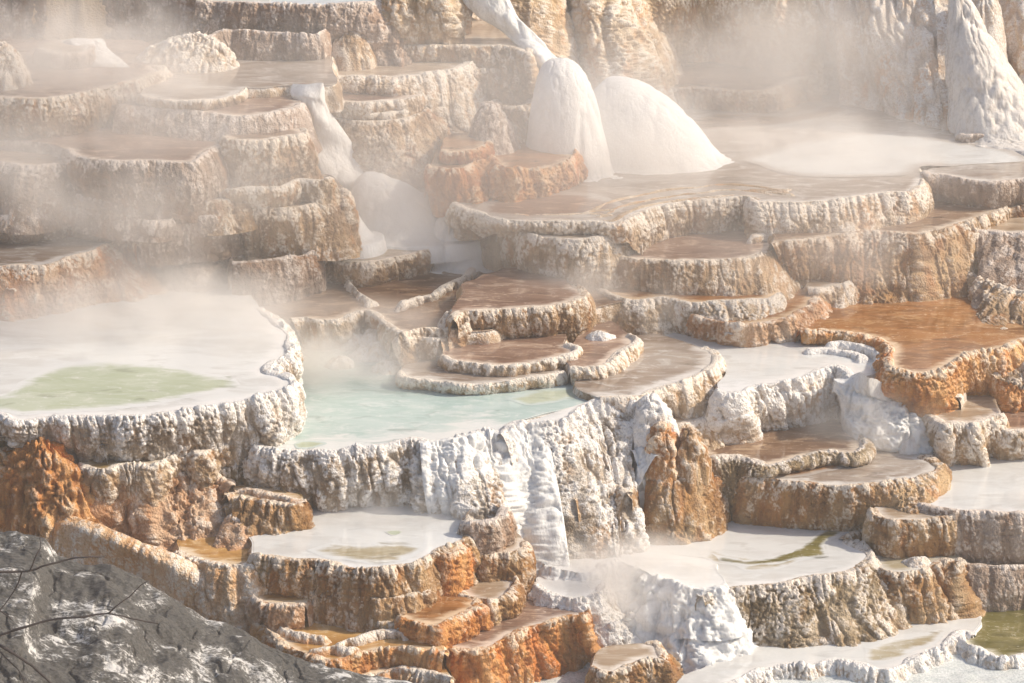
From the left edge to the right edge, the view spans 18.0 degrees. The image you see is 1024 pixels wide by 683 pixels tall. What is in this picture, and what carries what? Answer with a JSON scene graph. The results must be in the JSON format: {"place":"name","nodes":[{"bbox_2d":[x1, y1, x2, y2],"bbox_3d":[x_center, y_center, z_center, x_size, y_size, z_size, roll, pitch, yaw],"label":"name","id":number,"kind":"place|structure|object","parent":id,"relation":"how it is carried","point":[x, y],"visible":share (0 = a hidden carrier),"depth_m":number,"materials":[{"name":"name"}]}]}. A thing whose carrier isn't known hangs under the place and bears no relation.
{"place":"outdoors","nodes":[
{"label":"outdoors","id":0,"kind":"place"},
{"bbox_2d":[0,0,837,450],"bbox_3d":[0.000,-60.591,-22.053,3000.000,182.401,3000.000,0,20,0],"label":"ground","id":1,"kind":"structure","parent":0,"point":[74,18],"depth_m":65.21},
{"bbox_2d":[0,41,32,90],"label":"travertine shoulder","id":2,"kind":"object","parent":1,"relation":"on","point":[15,72],"visible":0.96,"depth_m":61.24},
{"bbox_2d":[0,151,76,234],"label":"travertine terrace","id":3,"kind":"structure","parent":1,"relation":"on","point":[38,193],"depth_m":59.63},
{"bbox_2d":[0,436,99,541],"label":"orange ridge","id":4,"kind":"structure","parent":1,"relation":"on","point":[44,488],"depth_m":53.54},
{"bbox_2d":[32,39,95,69],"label":"travertine terrace","id":5,"kind":"structure","parent":1,"relation":"on","point":[57,54],"depth_m":62.60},
{"bbox_2d":[0,236,167,320],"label":"travertine terrace","id":6,"kind":"structure","parent":1,"relation":"on","point":[70,274],"depth_m":59.04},
{"bbox_2d":[0,39,172,138],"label":"travertine terrace","id":7,"kind":"structure","parent":1,"relation":"on","point":[50,103],"depth_m":61.27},
{"bbox_2d":[62,38,128,66],"bbox_3d":[-8.031,-5.526,63.009,0.788,0.634,1.702,-15,25,-35],"label":"white fan","id":8,"kind":"object","parent":7,"relation":"on","point":[105,56],"visible":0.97,"depth_m":63.02},
{"bbox_2d":[0,0,195,41],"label":"flowstone cliff","id":9,"kind":"structure","parent":1,"relation":"on","point":[147,20],"depth_m":65.13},
{"bbox_2d":[0,515,200,605],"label":"flowstone slope","id":10,"kind":"structure","parent":1,"relation":"on","point":[173,575],"depth_m":53.09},
{"bbox_2d":[0,125,231,223],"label":"travertine terrace","id":11,"kind":"structure","parent":1,"relation":"on","point":[180,181],"depth_m":59.52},
{"bbox_2d":[0,214,243,266],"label":"travertine terrace","id":12,"kind":"structure","parent":1,"relation":"on","point":[192,243],"depth_m":59.68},
{"bbox_2d":[70,194,176,242],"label":"travertine terrace","id":13,"kind":"structure","parent":1,"relation":"on","point":[100,218],"depth_m":59.48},
{"bbox_2d":[0,283,307,465],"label":"travertine terrace","id":14,"kind":"structure","parent":1,"relation":"on","point":[155,377],"depth_m":55.49,"materials":[{"name":"white stone"}]},
{"bbox_2d":[78,443,243,507],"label":"travertine terrace","id":15,"kind":"structure","parent":1,"relation":"on","point":[149,480],"depth_m":53.99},
{"bbox_2d":[89,472,235,551],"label":"travertine terrace","id":16,"kind":"structure","parent":1,"relation":"on","point":[194,513],"depth_m":54.09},
{"bbox_2d":[118,470,190,510],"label":"travertine terrace","id":17,"kind":"structure","parent":16,"relation":"on","point":[182,479],"depth_m":54.26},
{"bbox_2d":[136,31,239,73],"bbox_3d":[-6.389,-5.556,63.321,2.281,0.945,1.284,0,20,0],"label":"travertine shoulder","id":18,"kind":"object","parent":1,"relation":"on","point":[198,52],"visible":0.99,"depth_m":63.01},
{"bbox_2d":[150,255,247,292],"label":"travertine terrace","id":19,"kind":"structure","parent":1,"relation":"on","point":[201,277],"depth_m":59.95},
{"bbox_2d":[0,531,410,682],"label":"foreground rock","id":20,"kind":"object","parent":1,"relation":"on","point":[179,642],"visible":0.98,"depth_m":49.22,"materials":[{"name":"stone"}]},
{"bbox_2d":[112,95,322,153],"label":"travertine terrace","id":21,"kind":"structure","parent":1,"relation":"on","point":[262,115],"depth_m":60.93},
{"bbox_2d":[136,55,343,112],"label":"travertine terrace","id":22,"kind":"structure","parent":21,"relation":"on","point":[245,80],"depth_m":62.15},
{"bbox_2d":[172,537,267,633],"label":"travertine terrace","id":23,"kind":"structure","parent":1,"relation":"on","point":[229,584],"depth_m":52.93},
{"bbox_2d":[204,198,257,235],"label":"travertine terrace","id":24,"kind":"structure","parent":1,"relation":"on","point":[233,217],"depth_m":59.72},
{"bbox_2d":[213,513,281,550],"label":"travertine terrace","id":25,"kind":"structure","parent":1,"relation":"on","point":[231,536],"depth_m":53.77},
{"bbox_2d":[219,465,285,501],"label":"travertine terrace","id":26,"kind":"structure","parent":1,"relation":"on","point":[235,473],"depth_m":54.73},
{"bbox_2d":[220,485,306,530],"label":"travertine terrace","id":27,"kind":"structure","parent":1,"relation":"on","point":[269,494],"depth_m":54.37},
{"bbox_2d":[203,24,331,60],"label":"travertine terrace","id":28,"kind":"structure","parent":1,"relation":"on","point":[250,45],"depth_m":63.75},
{"bbox_2d":[219,127,322,187],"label":"travertine terrace","id":29,"kind":"structure","parent":1,"relation":"on","point":[277,158],"depth_m":60.23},
{"bbox_2d":[228,492,314,540],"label":"travertine terrace","id":30,"kind":"structure","parent":1,"relation":"on","point":[258,516],"depth_m":53.95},
{"bbox_2d":[227,250,325,306],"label":"travertine terrace","id":31,"kind":"structure","parent":1,"relation":"on","point":[274,281],"depth_m":59.80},
{"bbox_2d":[245,594,313,630],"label":"travertine terrace","id":32,"kind":"structure","parent":1,"relation":"on","point":[273,612],"depth_m":52.61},
{"bbox_2d":[219,176,340,216],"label":"travertine terrace","id":33,"kind":"structure","parent":1,"relation":"on","point":[323,193],"depth_m":60.07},
{"bbox_2d":[239,174,362,260],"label":"travertine terrace","id":34,"kind":"structure","parent":1,"relation":"on","point":[301,228],"depth_m":60.27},
{"bbox_2d":[193,0,412,66],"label":"flowstone cliff","id":35,"kind":"structure","parent":1,"relation":"on","point":[336,19],"depth_m":64.30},
{"bbox_2d":[290,83,363,191],"bbox_3d":[-3.423,-3.917,62.404,1.666,2.403,0.716,-10,22,-25],"label":"misty chute","id":36,"kind":"object","parent":1,"relation":"on","point":[339,163],"visible":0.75,"depth_m":62.38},
{"bbox_2d":[249,620,452,675],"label":"travertine terrace","id":37,"kind":"structure","parent":1,"relation":"on","point":[379,654],"depth_m":51.90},
{"bbox_2d":[276,626,331,645],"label":"travertine terrace","id":38,"kind":"structure","parent":37,"relation":"on","point":[304,637],"depth_m":52.19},
{"bbox_2d":[335,629,408,646],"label":"travertine terrace","id":39,"kind":"structure","parent":37,"relation":"on","point":[362,639],"depth_m":52.21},
{"bbox_2d":[246,505,481,608],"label":"travertine terrace","id":40,"kind":"structure","parent":1,"relation":"on","point":[353,554],"depth_m":53.13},
{"bbox_2d":[355,216,386,258],"bbox_3d":[-2.971,-2.229,61.220,1.226,1.158,1.181,0,20,0],"label":"steaming mound","id":41,"kind":"object","parent":1,"relation":"on","point":[373,244],"visible":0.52,"depth_m":61.07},
{"bbox_2d":[305,589,441,631],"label":"travertine terrace","id":42,"kind":"structure","parent":1,"relation":"on","point":[370,614],"depth_m":52.60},
{"bbox_2d":[323,249,433,286],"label":"travertine terrace","id":43,"kind":"structure","parent":1,"relation":"on","point":[389,265],"depth_m":60.83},
{"bbox_2d":[331,93,426,119],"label":"travertine terrace","id":44,"kind":"structure","parent":1,"relation":"on","point":[357,106],"depth_m":63.03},
{"bbox_2d":[334,107,451,188],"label":"travertine terrace","id":45,"kind":"structure","parent":1,"relation":"on","point":[404,149],"depth_m":62.72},
{"bbox_2d":[362,657,454,682],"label":"travertine terrace","id":46,"kind":"structure","parent":1,"relation":"on","point":[412,674],"depth_m":51.73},
{"bbox_2d":[242,343,587,520],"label":"travertine terrace","id":47,"kind":"structure","parent":1,"relation":"on","point":[374,429],"depth_m":55.15,"materials":[{"name":"white stone"}]},
{"bbox_2d":[348,341,390,361],"bbox_3d":[-2.562,0.280,58.923,1.082,0.574,0.840,0,20,0],"label":"crust lump","id":48,"kind":"object","parent":47,"relation":"on","point":[372,352],"visible":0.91,"depth_m":58.71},
{"bbox_2d":[420,420,569,577],"bbox_3d":[-0.345,2.849,54.971,2.365,2.404,2.042,-5,21,-14],"label":"flowstone","id":49,"kind":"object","parent":47,"relation":"on","point":[530,488],"depth_m":54.95,"materials":[{"name":"stone"}]},
{"bbox_2d":[351,171,481,263],"bbox_3d":[-1.819,-2.491,62.221,3.125,1.371,2.236,0,20,0],"label":"steaming mound","id":50,"kind":"object","parent":1,"relation":"on","point":[397,214],"visible":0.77,"depth_m":61.87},
{"bbox_2d":[381,0,471,44],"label":"travertine buttress","id":51,"kind":"structure","parent":1,"relation":"on","point":[444,22],"depth_m":64.48,"materials":[{"name":"beige stone"}]},
{"bbox_2d":[261,271,622,362],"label":"travertine terrace","id":52,"kind":"structure","parent":1,"relation":"on","point":[334,316],"depth_m":59.39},
{"bbox_2d":[389,322,472,366],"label":"travertine terrace","id":53,"kind":"structure","parent":52,"relation":"on","point":[404,348],"depth_m":58.09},
{"bbox_2d":[393,267,476,312],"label":"travertine terrace","id":54,"kind":"structure","parent":52,"relation":"on","point":[470,273],"depth_m":60.13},
{"bbox_2d":[445,267,596,342],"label":"travertine terrace","id":55,"kind":"structure","parent":52,"relation":"on","point":[511,302],"depth_m":59.00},
{"bbox_2d":[394,596,493,647],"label":"travertine terrace","id":56,"kind":"structure","parent":1,"relation":"on","point":[448,621],"depth_m":52.44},
{"bbox_2d":[432,542,478,596],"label":"travertine terrace","id":57,"kind":"structure","parent":1,"relation":"on","point":[456,566],"depth_m":53.22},
{"bbox_2d":[430,216,493,273],"bbox_3d":[-0.950,-1.789,61.909,1.845,1.264,1.436,0,20,0],"label":"steaming mound","id":58,"kind":"object","parent":1,"relation":"on","point":[441,230],"visible":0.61,"depth_m":61.68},
{"bbox_2d":[437,132,494,164],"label":"travertine terrace","id":59,"kind":"structure","parent":1,"relation":"on","point":[462,148],"depth_m":62.25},
{"bbox_2d":[404,16,538,93],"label":"travertine terrace","id":60,"kind":"structure","parent":1,"relation":"on","point":[483,44],"depth_m":64.60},
{"bbox_2d":[462,0,556,69],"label":"white chute","id":61,"kind":"object","parent":60,"relation":"on","point":[501,15],"visible":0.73,"depth_m":64.75,"materials":[{"name":"stone"}]},
{"bbox_2d":[395,356,567,394],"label":"travertine terrace","id":62,"kind":"structure","parent":1,"relation":"on","point":[430,375],"depth_m":57.25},
{"bbox_2d":[457,505,517,553],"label":"travertine terrace","id":63,"kind":"structure","parent":1,"relation":"on","point":[497,533],"depth_m":53.85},
{"bbox_2d":[458,575,526,639],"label":"travertine terrace","id":64,"kind":"structure","parent":1,"relation":"on","point":[502,599],"depth_m":53.38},
{"bbox_2d":[468,101,520,155],"bbox_3d":[-0.345,-4.035,63.086,1.228,1.247,1.224,0,20,0],"label":"travertine boulder","id":65,"kind":"object","parent":1,"relation":"on","point":[491,122],"visible":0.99,"depth_m":62.80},
{"bbox_2d":[473,67,532,105],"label":"travertine terrace","id":66,"kind":"structure","parent":1,"relation":"on","point":[491,83],"depth_m":64.40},
{"bbox_2d":[423,142,587,217],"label":"travertine terrace","id":67,"kind":"structure","parent":1,"relation":"on","point":[524,172],"depth_m":61.78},
{"bbox_2d":[475,533,535,598],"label":"travertine terrace","id":68,"kind":"structure","parent":1,"relation":"on","point":[517,558],"depth_m":53.93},
{"bbox_2d":[437,333,582,376],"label":"travertine terrace","id":69,"kind":"structure","parent":1,"relation":"on","point":[509,357],"depth_m":57.84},
{"bbox_2d":[444,599,601,682],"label":"travertine terrace","id":70,"kind":"structure","parent":1,"relation":"on","point":[536,644],"depth_m":53.15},
{"bbox_2d":[496,232,642,291],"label":"travertine terrace","id":71,"kind":"structure","parent":1,"relation":"on","point":[588,263],"depth_m":60.30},
{"bbox_2d":[497,398,649,559],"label":"travertine terrace","id":72,"kind":"structure","parent":1,"relation":"on","point":[590,442],"depth_m":55.55,"materials":[{"name":"white stone"}]},
{"bbox_2d":[631,447,659,510],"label":"waterfall","id":73,"kind":"structure","parent":72,"relation":"on","point":[643,459],"depth_m":56.06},
{"bbox_2d":[631,392,679,471],"bbox_3d":[2.416,1.725,56.586,1.107,1.658,1.124,0,20,0],"label":"crust mound","id":74,"kind":"object","parent":72,"relation":"on","point":[651,409],"visible":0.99,"depth_m":56.22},
{"bbox_2d":[526,58,622,185],"bbox_3d":[1.156,-4.203,63.132,2.402,2.527,2.231,0,20,0],"label":"steaming mound","id":75,"kind":"object","parent":1,"relation":"on","point":[564,117],"visible":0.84,"depth_m":62.84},
{"bbox_2d":[527,576,625,646],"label":"travertine terrace","id":76,"kind":"structure","parent":1,"relation":"on","point":[598,598],"depth_m":54.00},
{"bbox_2d":[472,0,683,103],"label":"flowstone cliff","id":77,"kind":"structure","parent":1,"relation":"on","point":[598,42],"depth_m":67.31,"materials":[{"name":"beige stone"}]},
{"bbox_2d":[564,320,643,385],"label":"travertine terrace","id":78,"kind":"structure","parent":1,"relation":"on","point":[619,353],"depth_m":58.17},
{"bbox_2d":[574,483,639,552],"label":"travertine terrace","id":79,"kind":"structure","parent":1,"relation":"on","point":[621,491],"depth_m":55.55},
{"bbox_2d":[585,612,635,666],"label":"travertine terrace","id":80,"kind":"structure","parent":1,"relation":"on","point":[619,632],"depth_m":53.82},
{"bbox_2d":[584,640,683,682],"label":"travertine terrace","id":81,"kind":"structure","parent":1,"relation":"on","point":[652,661],"depth_m":52.98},
{"bbox_2d":[537,550,747,640],"bbox_3d":[2.051,4.175,54.844,4.271,0.911,2.050,7,21,18],"label":"cascade step","id":82,"kind":"object","parent":1,"relation":"on","point":[679,580],"visible":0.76,"depth_m":54.33,"materials":[{"name":"stone"}]},
{"bbox_2d":[572,334,726,418],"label":"travertine terrace","id":83,"kind":"structure","parent":1,"relation":"on","point":[681,379],"depth_m":57.53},
{"bbox_2d":[644,421,679,484],"bbox_3d":[2.681,2.110,56.281,0.999,1.504,1.018,-12,23,-30],"label":"rust mound","id":84,"kind":"object","parent":1,"relation":"on","point":[662,439],"visible":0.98,"depth_m":55.92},
{"bbox_2d":[593,76,734,174],"bbox_3d":[2.977,-4.184,63.896,4.036,1.961,2.476,0,20,0],"label":"steaming mound","id":85,"kind":"object","parent":1,"relation":"on","point":[648,129],"visible":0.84,"depth_m":63.53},
{"bbox_2d":[643,472,731,545],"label":"travertine terrace","id":86,"kind":"structure","parent":1,"relation":"on","point":[680,511],"depth_m":55.89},
{"bbox_2d":[596,288,787,339],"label":"travertine terrace","id":87,"kind":"structure","parent":1,"relation":"on","point":[642,313],"depth_m":59.88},
{"bbox_2d":[676,427,711,488],"bbox_3d":[3.043,2.099,56.291,0.886,1.256,0.844,0,20,0],"label":"rust mound","id":88,"kind":"object","parent":1,"relation":"on","point":[695,463],"visible":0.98,"depth_m":56.00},
{"bbox_2d":[673,416,725,450],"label":"travertine terrace","id":89,"kind":"structure","parent":1,"relation":"on","point":[711,439],"depth_m":57.11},
{"bbox_2d":[617,230,802,299],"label":"travertine terrace","id":90,"kind":"structure","parent":1,"relation":"on","point":[731,263],"depth_m":60.42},
{"bbox_2d":[444,88,1023,253],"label":"travertine terrace","id":91,"kind":"structure","parent":1,"relation":"on","point":[829,164],"depth_m":62.44,"materials":[{"name":"stone"}]},
{"bbox_2d":[337,61,485,133],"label":"travertine terrace","id":92,"kind":"structure","parent":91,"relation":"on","point":[452,94],"depth_m":63.82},
{"bbox_2d":[332,31,377,70],"bbox_3d":[-3.193,-5.788,64.402,1.137,0.845,0.958,0,20,0],"label":"travertine boulder","id":93,"kind":"object","parent":92,"relation":"on","point":[352,51],"visible":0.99,"depth_m":64.15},
{"bbox_2d":[491,98,531,142],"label":"travertine terrace","id":94,"kind":"structure","parent":91,"relation":"on","point":[518,116],"depth_m":63.72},
{"bbox_2d":[644,0,828,94],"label":"flowstone cliff","id":95,"kind":"structure","parent":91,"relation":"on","point":[780,37],"depth_m":68.73,"materials":[{"name":"beige stone"}]},
{"bbox_2d":[945,0,1023,155],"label":"wet cone","id":96,"kind":"object","parent":91,"relation":"on","point":[985,88],"visible":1,"depth_m":65.63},
{"bbox_2d":[670,61,824,112],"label":"travertine terrace","id":97,"kind":"structure","parent":1,"relation":"on","point":[709,85],"depth_m":67.92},
{"bbox_2d":[686,287,832,347],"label":"travertine terrace","id":98,"kind":"structure","parent":1,"relation":"on","point":[803,309],"depth_m":59.54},
{"bbox_2d":[665,333,876,444],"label":"travertine terrace","id":99,"kind":"structure","parent":1,"relation":"on","point":[772,385],"depth_m":57.97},
{"bbox_2d":[824,340,879,369],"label":"travertine terrace","id":100,"kind":"structure","parent":99,"relation":"on","point":[871,352],"depth_m":59.04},
{"bbox_2d":[832,372,933,455],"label":"cascade","id":101,"kind":"object","parent":99,"relation":"on","point":[875,416],"visible":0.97,"depth_m":57.58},
{"bbox_2d":[648,521,913,648],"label":"travertine terrace","id":102,"kind":"structure","parent":1,"relation":"on","point":[790,588],"depth_m":54.61,"materials":[{"name":"stone"}]},
{"bbox_2d":[709,418,876,519],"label":"travertine terrace","id":103,"kind":"structure","parent":1,"relation":"on","point":[772,453],"depth_m":56.94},
{"bbox_2d":[677,616,981,682],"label":"travertine terrace","id":104,"kind":"structure","parent":1,"relation":"on","point":[903,655],"depth_m":53.72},
{"bbox_2d":[803,280,860,307],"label":"travertine terrace","id":105,"kind":"structure","parent":1,"relation":"on","point":[837,295],"depth_m":60.87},
{"bbox_2d":[714,450,951,531],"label":"travertine terrace","id":106,"kind":"structure","parent":1,"relation":"on","point":[836,498],"depth_m":56.34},
{"bbox_2d":[816,0,948,130],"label":"flowstone cliff","id":107,"kind":"structure","parent":1,"relation":"on","point":[887,57],"depth_m":67.57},
{"bbox_2d":[766,201,1023,304],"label":"travertine terrace","id":108,"kind":"structure","parent":1,"relation":"on","point":[932,256],"depth_m":61.23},
{"bbox_2d":[795,297,1023,416],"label":"travertine terrace","id":109,"kind":"structure","parent":1,"relation":"on","point":[936,357],"depth_m":58.70,"materials":[{"name":"stone"}]},
{"bbox_2d":[862,506,958,558],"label":"travertine terrace","id":110,"kind":"structure","parent":1,"relation":"on","point":[892,533],"depth_m":55.59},
{"bbox_2d":[875,554,985,623],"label":"travertine terrace","id":111,"kind":"structure","parent":1,"relation":"on","point":[938,589],"depth_m":55.15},
{"bbox_2d":[920,395,1009,466],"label":"travertine terrace","id":112,"kind":"structure","parent":1,"relation":"on","point":[969,433],"depth_m":57.49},
{"bbox_2d":[917,457,1023,564],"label":"travertine terrace","id":113,"kind":"structure","parent":1,"relation":"on","point":[984,506],"depth_m":55.79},
{"bbox_2d":[920,161,1023,208],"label":"travertine terrace","id":114,"kind":"structure","parent":1,"relation":"on","point":[992,185],"depth_m":62.99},
{"bbox_2d":[957,609,1023,670],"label":"travertine terrace","id":115,"kind":"structure","parent":1,"relation":"on","point":[996,642],"depth_m":54.36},
{"bbox_2d":[966,563,1023,611],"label":"travertine terrace","id":116,"kind":"structure","parent":1,"relation":"on","point":[998,588],"depth_m":55.52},
{"bbox_2d":[967,271,1023,389],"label":"travertine terrace","id":117,"kind":"structure","parent":1,"relation":"on","point":[1000,304],"depth_m":60.39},
{"bbox_2d":[971,217,1023,308],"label":"travertine terrace","id":118,"kind":"structure","parent":1,"relation":"on","point":[1000,251],"depth_m":61.64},
{"bbox_2d":[992,411,1023,460],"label":"travertine terrace","id":119,"kind":"structure","parent":1,"relation":"on","point":[1010,446],"depth_m":57.74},
{"bbox_2d":[998,0,1023,83],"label":"flowstone cliff","id":120,"kind":"structure","parent":1,"relation":"on","point":[1013,14],"depth_m":67.65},
{"bbox_2d":[972,0,1007,59],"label":"flowstone bulb","id":121,"kind":"object","parent":120,"relation":"attached to","point":[990,12],"visible":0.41,"depth_m":66.83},
{"bbox_2d":[534,654,1023,682],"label":"terrace pool","id":122,"kind":"structure","parent":0,"point":[958,669],"depth_m":53.49,"materials":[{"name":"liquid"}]},
{"bbox_2d":[611,584,758,666],"bbox_3d":[2.671,4.683,54.381,3.127,1.060,1.724,7,21,19],"label":"cascade step","id":123,"kind":"object","parent":122,"relation":"on","point":[648,623],"visible":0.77,"depth_m":53.97,"materials":[{"name":"stone"}]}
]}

